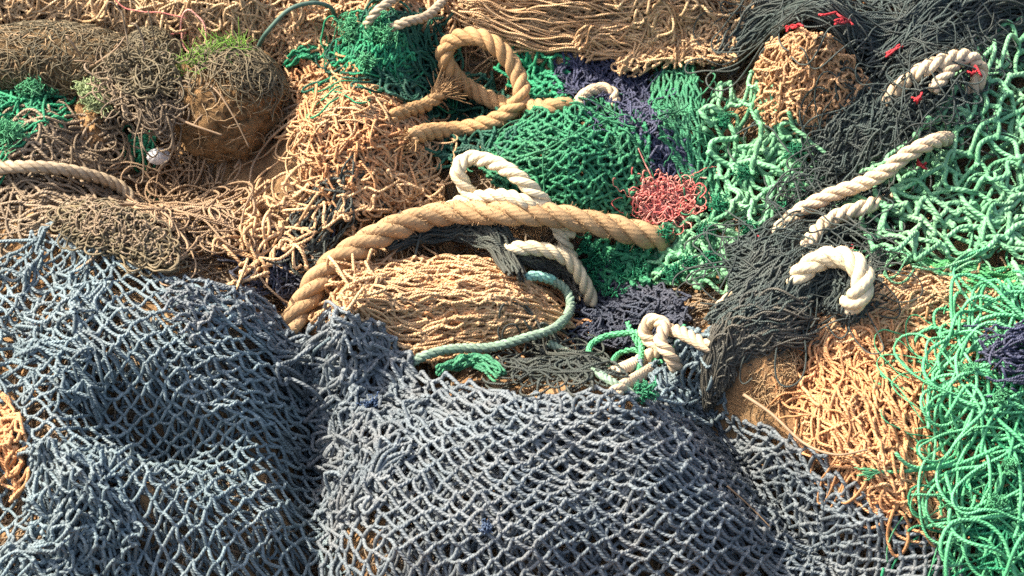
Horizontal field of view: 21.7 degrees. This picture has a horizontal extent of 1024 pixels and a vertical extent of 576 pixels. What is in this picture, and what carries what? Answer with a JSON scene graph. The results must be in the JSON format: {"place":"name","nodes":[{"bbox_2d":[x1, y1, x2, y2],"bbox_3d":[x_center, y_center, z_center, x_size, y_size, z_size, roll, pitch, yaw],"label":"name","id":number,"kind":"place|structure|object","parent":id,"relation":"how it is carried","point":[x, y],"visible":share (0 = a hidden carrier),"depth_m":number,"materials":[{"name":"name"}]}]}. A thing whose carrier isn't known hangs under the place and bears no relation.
{"place":"outdoors","nodes":[
{"label":"outdoors","id":0,"kind":"place"},
{"bbox_2d":[0,0,1023,575],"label":"sand ground","id":1,"kind":"structure","parent":0,"point":[736,404],"depth_m":4.85,"materials":[{"name":"brown sand"}]},
{"bbox_2d":[0,20,133,101],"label":"net bundle","id":2,"kind":"object","parent":1,"relation":"on","point":[45,51],"visible":0.59,"depth_m":5.16,"materials":[{"name":"fabric"}]},
{"bbox_2d":[65,36,83,63],"bbox_3d":[-0.841,-0.455,5.133,0.035,0.064,0.007,13,42,15],"label":"twig","id":3,"kind":"object","parent":2,"relation":"on","point":[72,44],"visible":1,"depth_m":5.12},
{"bbox_2d":[74,36,124,68],"bbox_3d":[-0.797,-0.458,5.145,0.111,0.076,0.055,0,40,0],"label":"twig","id":4,"kind":"object","parent":2,"relation":"on","point":[94,64],"visible":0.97,"depth_m":5.13,"materials":[{"name":"beige wood"}]},
{"bbox_2d":[0,0,302,53],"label":"tan net","id":5,"kind":"object","parent":2,"relation":"on","point":[95,12],"visible":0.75,"depth_m":5.22,"materials":[{"name":"fabric"}]},
{"bbox_2d":[0,159,138,201],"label":"rope","id":6,"kind":"object","parent":1,"relation":"on","point":[68,170],"visible":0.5,"depth_m":5.07,"materials":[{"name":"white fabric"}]},
{"bbox_2d":[0,141,170,268],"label":"drab net","id":7,"kind":"object","parent":6,"relation":"on","point":[22,195],"visible":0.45,"depth_m":5.04,"materials":[{"name":"brown fabric"}]},
{"bbox_2d":[0,74,76,184],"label":"green net","id":8,"kind":"object","parent":7,"relation":"on","point":[34,96],"visible":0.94,"depth_m":5.14,"materials":[{"name":"green fabric"}]},
{"bbox_2d":[0,98,145,199],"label":"drab net","id":9,"kind":"object","parent":7,"relation":"on","point":[67,144],"visible":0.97,"depth_m":5.13,"materials":[{"name":"brown fabric"}]},
{"bbox_2d":[70,76,117,117],"bbox_3d":[-0.801,-0.374,5.153,0.079,0.063,0.102,-26,47,-28],"label":"moss clump","id":10,"kind":"object","parent":9,"relation":"on","point":[83,88],"visible":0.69,"depth_m":5.14,"materials":[{"name":"green plant"}]},
{"bbox_2d":[67,97,112,147],"bbox_3d":[-0.826,-0.321,5.204,0.102,0.101,0.144,0,40,0],"label":"mud clod","id":11,"kind":"object","parent":1,"relation":"on","point":[89,118],"visible":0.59,"depth_m":5.17,"materials":[{"name":"soil"}]},
{"bbox_2d":[128,25,184,70],"bbox_3d":[-0.706,-0.433,5.234,0.139,0.168,0.167,0,40,0],"label":"net bundle","id":12,"kind":"object","parent":1,"relation":"on","point":[162,36],"visible":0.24,"depth_m":5.18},
{"bbox_2d":[115,0,206,52],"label":"red thread","id":13,"kind":"object","parent":12,"relation":"on","point":[195,14],"visible":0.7,"depth_m":5.20},
{"bbox_2d":[0,221,356,575],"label":"trawl net","id":14,"kind":"object","parent":1,"relation":"on","point":[64,491],"visible":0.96,"depth_m":4.70,"materials":[{"name":"fabric"}]},
{"bbox_2d":[0,390,30,502],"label":"tan net","id":15,"kind":"object","parent":14,"relation":"on","point":[11,417],"visible":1,"depth_m":4.64,"materials":[{"name":"beige fabric"}]},
{"bbox_2d":[46,198,197,278],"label":"net","id":16,"kind":"object","parent":14,"relation":"on","point":[118,232],"visible":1,"depth_m":4.84,"materials":[{"name":"beige fabric"}]},
{"bbox_2d":[281,198,675,345],"bbox_3d":[-0.085,-0.073,4.985,0.776,0.182,0.195,-11,41,-13],"label":"rope","id":17,"kind":"object","parent":14,"relation":"on","point":[308,295],"visible":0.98,"depth_m":4.95,"materials":[{"name":"beige fabric"}]},
{"bbox_2d":[385,207,525,282],"bbox_3d":[-0.090,-0.093,4.982,0.291,0.085,0.173,13,42,15],"label":"grey twine","id":18,"kind":"object","parent":17,"relation":"on","point":[489,239],"visible":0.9,"depth_m":4.98,"materials":[{"name":"grey fabric"}]},
{"bbox_2d":[445,188,541,209],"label":"rope","id":19,"kind":"object","parent":17,"relation":"on","point":[522,200],"visible":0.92,"depth_m":4.96,"materials":[{"name":"white fabric"}]},
{"bbox_2d":[449,149,575,238],"bbox_3d":[0.000,-0.168,4.999,0.248,0.149,0.078,16,43,18],"label":"rope","id":20,"kind":"object","parent":17,"relation":"on","point":[512,172],"visible":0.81,"depth_m":4.98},
{"bbox_2d":[105,102,315,303],"bbox_3d":[-0.570,-0.139,5.006,0.432,0.209,0.513,0,40,0],"label":"twine spill","id":21,"kind":"object","parent":1,"relation":"on","point":[189,206],"visible":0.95,"depth_m":5.04,"materials":[{"name":"brown fabric"}]},
{"bbox_2d":[120,125,158,199],"bbox_3d":[-0.719,-0.249,5.200,0.112,0.120,0.063,27,47,29],"label":"green twine","id":22,"kind":"object","parent":21,"relation":"on","point":[146,145],"visible":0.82,"depth_m":5.18,"materials":[{"name":"fabric"}]},
{"bbox_2d":[147,148,169,164],"bbox_3d":[-0.685,-0.256,5.168,0.046,0.030,0.029,0,40,0],"label":"shell","id":23,"kind":"object","parent":21,"relation":"on","point":[160,158],"visible":0.69,"depth_m":5.16},
{"bbox_2d":[164,17,291,162],"bbox_3d":[-0.551,-0.380,5.133,0.250,0.279,0.245,0,40,0],"label":"bundle","id":24,"kind":"object","parent":1,"relation":"on","point":[248,81],"visible":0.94,"depth_m":5.07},
{"bbox_2d":[78,1,216,183],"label":"net","id":25,"kind":"object","parent":24,"relation":"on","point":[143,85],"visible":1,"depth_m":5.07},
{"bbox_2d":[171,114,221,135],"bbox_3d":[-0.627,-0.326,5.070,0.178,0.036,0.029,22,45,24],"label":"twig","id":26,"kind":"object","parent":24,"relation":"on","point":[192,124],"visible":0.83,"depth_m":5.05,"materials":[{"name":"brown wood"}]},
{"bbox_2d":[205,83,248,146],"bbox_3d":[-0.564,-0.347,5.063,0.006,0.082,0.207,-29,48,-30],"label":"twig","id":27,"kind":"object","parent":24,"relation":"on","point":[219,94],"visible":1,"depth_m":5.02,"materials":[{"name":"brown wood"}]},
{"bbox_2d":[257,1,336,47],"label":"rope","id":28,"kind":"object","parent":24,"relation":"on","point":[274,23],"visible":0.99,"depth_m":5.15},
{"bbox_2d":[213,227,334,307],"bbox_3d":[-0.426,-0.038,4.944,0.237,0.102,0.194,-14,42,-16],"label":"grey twine","id":29,"kind":"object","parent":1,"relation":"on","point":[275,281],"visible":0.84,"depth_m":4.93,"materials":[{"name":"grey fabric"}]},
{"bbox_2d":[211,160,333,289],"bbox_3d":[-0.447,-0.102,4.955,0.230,0.130,0.363,0,40,0],"label":"tan net","id":30,"kind":"object","parent":29,"relation":"on","point":[282,226],"visible":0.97,"depth_m":4.96,"materials":[{"name":"beige fabric"}]},
{"bbox_2d":[262,143,391,281],"bbox_3d":[-0.341,-0.137,4.973,0.145,0.171,0.306,26,47,28],"label":"grey twine","id":31,"kind":"object","parent":30,"relation":"on","point":[320,246],"visible":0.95,"depth_m":4.98,"materials":[{"name":"fabric"}]},
{"bbox_2d":[227,40,468,268],"bbox_3d":[-0.293,-0.299,5.115,0.630,0.214,0.418,20,44,23],"label":"tan net","id":32,"kind":"object","parent":1,"relation":"on","point":[320,135],"visible":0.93,"depth_m":5.03,"materials":[{"name":"beige fabric"}]},
{"bbox_2d":[320,166,445,236],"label":"tan net","id":33,"kind":"object","parent":32,"relation":"hanging from","point":[420,189],"visible":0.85,"depth_m":5.02,"materials":[{"name":"beige fabric"}]},
{"bbox_2d":[301,0,470,118],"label":"green net","id":34,"kind":"object","parent":32,"relation":"on","point":[383,54],"visible":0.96,"depth_m":5.15,"materials":[{"name":"green fabric"}]},
{"bbox_2d":[362,0,399,28],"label":"rope","id":35,"kind":"object","parent":34,"relation":"on","point":[374,13],"visible":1,"depth_m":5.12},
{"bbox_2d":[388,65,477,122],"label":"rope","id":36,"kind":"object","parent":34,"relation":"on","point":[439,93],"visible":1,"depth_m":5.15,"materials":[{"name":"beige fabric"}]},
{"bbox_2d":[303,246,398,333],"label":"tan net","id":37,"kind":"object","parent":1,"relation":"on","point":[354,274],"visible":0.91,"depth_m":4.85,"materials":[{"name":"beige fabric"}]},
{"bbox_2d":[1,0,909,188],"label":"loose straw litter","id":38,"kind":"object","parent":1,"relation":"on","point":[465,51],"visible":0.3,"depth_m":5.26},
{"bbox_2d":[257,0,354,81],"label":"tan net","id":39,"kind":"object","parent":38,"relation":"on","point":[295,37],"visible":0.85,"depth_m":5.22,"materials":[{"name":"beige fabric"}]},
{"bbox_2d":[282,43,334,67],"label":"green twine","id":40,"kind":"object","parent":39,"relation":"on","point":[303,51],"visible":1,"depth_m":5.22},
{"bbox_2d":[327,0,471,39],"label":"tan net","id":41,"kind":"object","parent":38,"relation":"on","point":[449,6],"visible":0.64,"depth_m":5.23,"materials":[{"name":"beige fabric"}]},
{"bbox_2d":[388,0,447,31],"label":"rope","id":42,"kind":"object","parent":41,"relation":"on","point":[436,7],"visible":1,"depth_m":5.15,"materials":[{"name":"white fabric"}]},
{"bbox_2d":[399,70,518,170],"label":"green net","id":43,"kind":"object","parent":1,"relation":"on","point":[444,154],"visible":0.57,"depth_m":5.13,"materials":[{"name":"green fabric"}]},
{"bbox_2d":[386,26,573,151],"bbox_3d":[-0.088,-0.377,5.122,0.376,0.186,0.241,-12,41,-14],"label":"rope","id":44,"kind":"object","parent":43,"relation":"on","point":[520,101],"visible":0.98,"depth_m":5.12,"materials":[{"name":"beige fabric"}]},
{"bbox_2d":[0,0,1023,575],"bbox_3d":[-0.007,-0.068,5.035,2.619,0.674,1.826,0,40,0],"label":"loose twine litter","id":45,"kind":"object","parent":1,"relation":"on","point":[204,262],"visible":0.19,"depth_m":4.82,"materials":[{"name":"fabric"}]},
{"bbox_2d":[493,40,573,100],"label":"green net","id":46,"kind":"object","parent":45,"relation":"on","point":[538,85],"visible":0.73,"depth_m":5.22,"materials":[{"name":"green fabric"}]},
{"bbox_2d":[451,0,758,77],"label":"tan net","id":47,"kind":"object","parent":46,"relation":"on","point":[633,34],"visible":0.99,"depth_m":5.18,"materials":[{"name":"fabric"}]},
{"bbox_2d":[566,260,694,356],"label":"navy net","id":48,"kind":"object","parent":45,"relation":"on","point":[658,299],"visible":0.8,"depth_m":4.94,"materials":[{"name":"fabric"}]},
{"bbox_2d":[412,271,575,366],"bbox_3d":[-0.011,0.086,4.879,0.150,0.077,0.389,33,50,33],"label":"rope","id":49,"kind":"object","parent":48,"relation":"on","point":[562,321],"visible":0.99,"depth_m":4.83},
{"bbox_2d":[505,240,597,307],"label":"rope","id":50,"kind":"object","parent":48,"relation":"on","point":[572,264],"visible":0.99,"depth_m":4.97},
{"bbox_2d":[503,238,583,302],"bbox_3d":[0.060,-0.039,5.017,0.185,0.127,0.077,0,40,0],"label":"grey twine","id":51,"kind":"object","parent":50,"relation":"on","point":[555,268],"visible":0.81,"depth_m":5.01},
{"bbox_2d":[574,232,663,297],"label":"green net","id":52,"kind":"object","parent":48,"relation":"on","point":[617,253],"visible":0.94,"depth_m":5.02,"materials":[{"name":"green fabric"}]},
{"bbox_2d":[549,227,581,263],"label":"rope","id":53,"kind":"object","parent":52,"relation":"on","point":[561,237],"visible":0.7,"depth_m":5.00,"materials":[{"name":"beige fabric"}]},
{"bbox_2d":[467,91,676,237],"bbox_3d":[0.113,-0.261,5.088,0.400,0.184,0.308,0,40,0],"label":"green net","id":54,"kind":"object","parent":52,"relation":"on","point":[535,130],"visible":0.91,"depth_m":5.02,"materials":[{"name":"green fabric"}]},
{"bbox_2d":[546,45,676,136],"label":"navy net","id":55,"kind":"object","parent":54,"relation":"on","point":[636,91],"visible":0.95,"depth_m":5.20,"materials":[{"name":"blue fabric"}]},
{"bbox_2d":[574,82,620,111],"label":"rope","id":56,"kind":"object","parent":55,"relation":"on","point":[594,89],"visible":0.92,"depth_m":5.15,"materials":[{"name":"white fabric"}]},
{"bbox_2d":[643,212,760,294],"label":"green net","id":57,"kind":"object","parent":52,"relation":"on","point":[678,253],"visible":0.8,"depth_m":4.96,"materials":[{"name":"green fabric"}]},
{"bbox_2d":[611,148,716,240],"bbox_3d":[0.289,-0.172,5.021,0.205,0.142,0.130,0,40,0],"label":"salmon twine","id":58,"kind":"object","parent":57,"relation":"on","point":[665,207],"visible":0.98,"depth_m":5.02,"materials":[{"name":"fabric"}]},
{"bbox_2d":[647,51,726,214],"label":"green net","id":59,"kind":"object","parent":58,"relation":"on","point":[686,111],"visible":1,"depth_m":5.08,"materials":[{"name":"green fabric"}]},
{"bbox_2d":[639,126,694,184],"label":"navy net","id":60,"kind":"object","parent":59,"relation":"on","point":[659,149],"visible":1,"depth_m":5.05,"materials":[{"name":"blue fabric"}]},
{"bbox_2d":[668,291,731,352],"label":"rope","id":61,"kind":"object","parent":48,"relation":"on","point":[690,337],"visible":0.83,"depth_m":4.78,"materials":[{"name":"beige fabric"}]},
{"bbox_2d":[697,70,827,225],"bbox_3d":[0.461,-0.256,5.025,0.286,0.202,0.286,17,43,19],"label":"green net","id":62,"kind":"object","parent":45,"relation":"on","point":[748,166],"visible":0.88,"depth_m":5.03,"materials":[{"name":"green fabric"}]},
{"bbox_2d":[752,27,874,136],"bbox_3d":[0.558,-0.388,4.985,0.259,0.219,0.113,22,45,24],"label":"tan net","id":63,"kind":"object","parent":62,"relation":"on","point":[777,64],"visible":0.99,"depth_m":4.97,"materials":[{"name":"beige fabric"}]},
{"bbox_2d":[270,300,771,575],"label":"trawl net","id":64,"kind":"object","parent":1,"relation":"on","point":[410,417],"visible":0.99,"depth_m":4.56,"materials":[{"name":"fabric"}]},
{"bbox_2d":[328,254,592,368],"bbox_3d":[-0.107,0.034,4.905,0.544,0.194,0.282,-10,41,-12],"label":"tan net","id":65,"kind":"object","parent":64,"relation":"on","point":[427,300],"visible":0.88,"depth_m":4.85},
{"bbox_2d":[435,353,506,382],"bbox_3d":[-0.061,0.134,4.750,0.140,0.070,0.084,19,43,21],"label":"green twine","id":66,"kind":"object","parent":64,"relation":"on","point":[485,363],"visible":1,"depth_m":4.75,"materials":[{"name":"green fabric"}]},
{"bbox_2d":[482,301,643,420],"bbox_3d":[0.095,0.130,4.732,0.328,0.198,0.353,0,40,0],"label":"grey twine","id":67,"kind":"object","parent":64,"relation":"on","point":[547,363],"visible":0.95,"depth_m":4.69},
{"bbox_2d":[547,339,646,406],"bbox_3d":[0.137,0.142,4.708,0.079,0.178,0.330,-18,43,-21],"label":"rope","id":68,"kind":"object","parent":64,"relation":"on","point":[606,378],"visible":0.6,"depth_m":4.58,"materials":[{"name":"white fabric"}]},
{"bbox_2d":[586,321,685,403],"bbox_3d":[0.224,0.124,4.730,0.180,0.183,0.375,0,40,0],"label":"rope","id":69,"kind":"object","parent":64,"relation":"on","point":[646,391],"visible":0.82,"depth_m":4.85,"materials":[{"name":"green fabric"}]},
{"bbox_2d":[609,313,682,379],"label":"rope","id":70,"kind":"object","parent":69,"relation":"on","point":[657,344],"visible":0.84,"depth_m":4.80,"materials":[{"name":"white fabric"}]},
{"bbox_2d":[650,385,968,575],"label":"trawl net","id":71,"kind":"object","parent":1,"relation":"on","point":[718,456],"visible":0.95,"depth_m":4.66,"materials":[{"name":"fabric"}]},
{"bbox_2d":[637,326,728,426],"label":"trawl net","id":72,"kind":"object","parent":71,"relation":"on","point":[667,389],"visible":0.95,"depth_m":4.79,"materials":[{"name":"grey fabric"}]},
{"bbox_2d":[608,364,654,400],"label":"rope","id":73,"kind":"object","parent":72,"relation":"on","point":[631,379],"visible":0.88,"depth_m":4.62,"materials":[{"name":"beige fabric"}]},
{"bbox_2d":[726,486,770,527],"bbox_3d":[0.412,0.378,4.633,0.086,0.069,0.010,15,42,17],"label":"twig","id":74,"kind":"object","parent":71,"relation":"on","point":[735,493],"visible":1,"depth_m":4.64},
{"bbox_2d":[740,345,804,436],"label":"straw fibres","id":75,"kind":"object","parent":71,"relation":"on","point":[793,368],"visible":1,"depth_m":4.72,"materials":[{"name":"brown wicker"}]},
{"bbox_2d":[684,0,1023,91],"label":"black net","id":76,"kind":"object","parent":1,"relation":"on","point":[890,32],"visible":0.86,"depth_m":5.05,"materials":[{"name":"black fabric"}]},
{"bbox_2d":[750,256,1023,556],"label":"tan net","id":77,"kind":"object","parent":1,"relation":"on","point":[857,404],"visible":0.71,"depth_m":4.65,"materials":[{"name":"beige fabric"}]},
{"bbox_2d":[700,287,819,412],"bbox_3d":[0.441,0.103,4.790,0.208,0.251,0.150,0,40,0],"label":"black net","id":78,"kind":"object","parent":77,"relation":"on","point":[728,347],"visible":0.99,"depth_m":4.72,"materials":[{"name":"black fabric"}]},
{"bbox_2d":[672,128,940,387],"bbox_3d":[0.539,-0.048,4.813,0.492,0.244,0.479,0,40,0],"label":"black net","id":79,"kind":"object","parent":78,"relation":"on","point":[761,260],"visible":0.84,"depth_m":4.79,"materials":[{"name":"black fabric"}]},
{"bbox_2d":[785,245,874,317],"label":"rope","id":80,"kind":"object","parent":79,"relation":"on","point":[859,270],"visible":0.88,"depth_m":4.71,"materials":[{"name":"white fabric"}]},
{"bbox_2d":[800,193,893,246],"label":"rope","id":81,"kind":"object","parent":79,"relation":"on","point":[859,208],"visible":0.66,"depth_m":4.87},
{"bbox_2d":[766,131,964,233],"bbox_3d":[0.648,-0.177,4.913,0.478,0.232,0.103,-17,43,-19],"label":"rope","id":82,"kind":"object","parent":79,"relation":"on","point":[895,163],"visible":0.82,"depth_m":4.89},
{"bbox_2d":[743,393,867,455],"bbox_3d":[0.494,0.242,4.630,0.276,0.051,0.045,32,50,33],"label":"twig","id":83,"kind":"object","parent":77,"relation":"on","point":[761,406],"visible":1,"depth_m":4.63,"materials":[{"name":"wood"}]},
{"bbox_2d":[850,246,1023,575],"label":"green twine","id":84,"kind":"object","parent":77,"relation":"on","point":[996,506],"visible":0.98,"depth_m":4.58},
{"bbox_2d":[964,319,1023,397],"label":"navy net","id":85,"kind":"object","parent":84,"relation":"on","point":[1010,352],"visible":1,"depth_m":4.61,"materials":[{"name":"fabric"}]},
{"bbox_2d":[920,257,1023,309],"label":"green net","id":86,"kind":"object","parent":77,"relation":"on","point":[984,270],"visible":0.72,"depth_m":4.79,"materials":[{"name":"green fabric"}]},
{"bbox_2d":[832,16,1023,285],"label":"green net","id":87,"kind":"object","parent":86,"relation":"on","point":[941,161],"visible":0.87,"depth_m":4.88,"materials":[{"name":"green fabric"}]},
{"bbox_2d":[727,11,1023,230],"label":"black net","id":88,"kind":"object","parent":87,"relation":"on","point":[841,138],"visible":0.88,"depth_m":4.95,"materials":[{"name":"black fabric"}]},
{"bbox_2d":[879,48,988,107],"bbox_3d":[0.773,-0.361,4.973,0.238,0.188,0.060,-6,40,-7],"label":"rope","id":89,"kind":"object","parent":88,"relation":"on","point":[925,67],"visible":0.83,"depth_m":4.93,"materials":[{"name":"beige fabric"}]},
{"bbox_2d":[928,59,963,93],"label":"rope","id":90,"kind":"object","parent":88,"relation":"on","point":[942,79],"visible":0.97,"depth_m":4.91,"materials":[{"name":"white fabric"}]}
]}

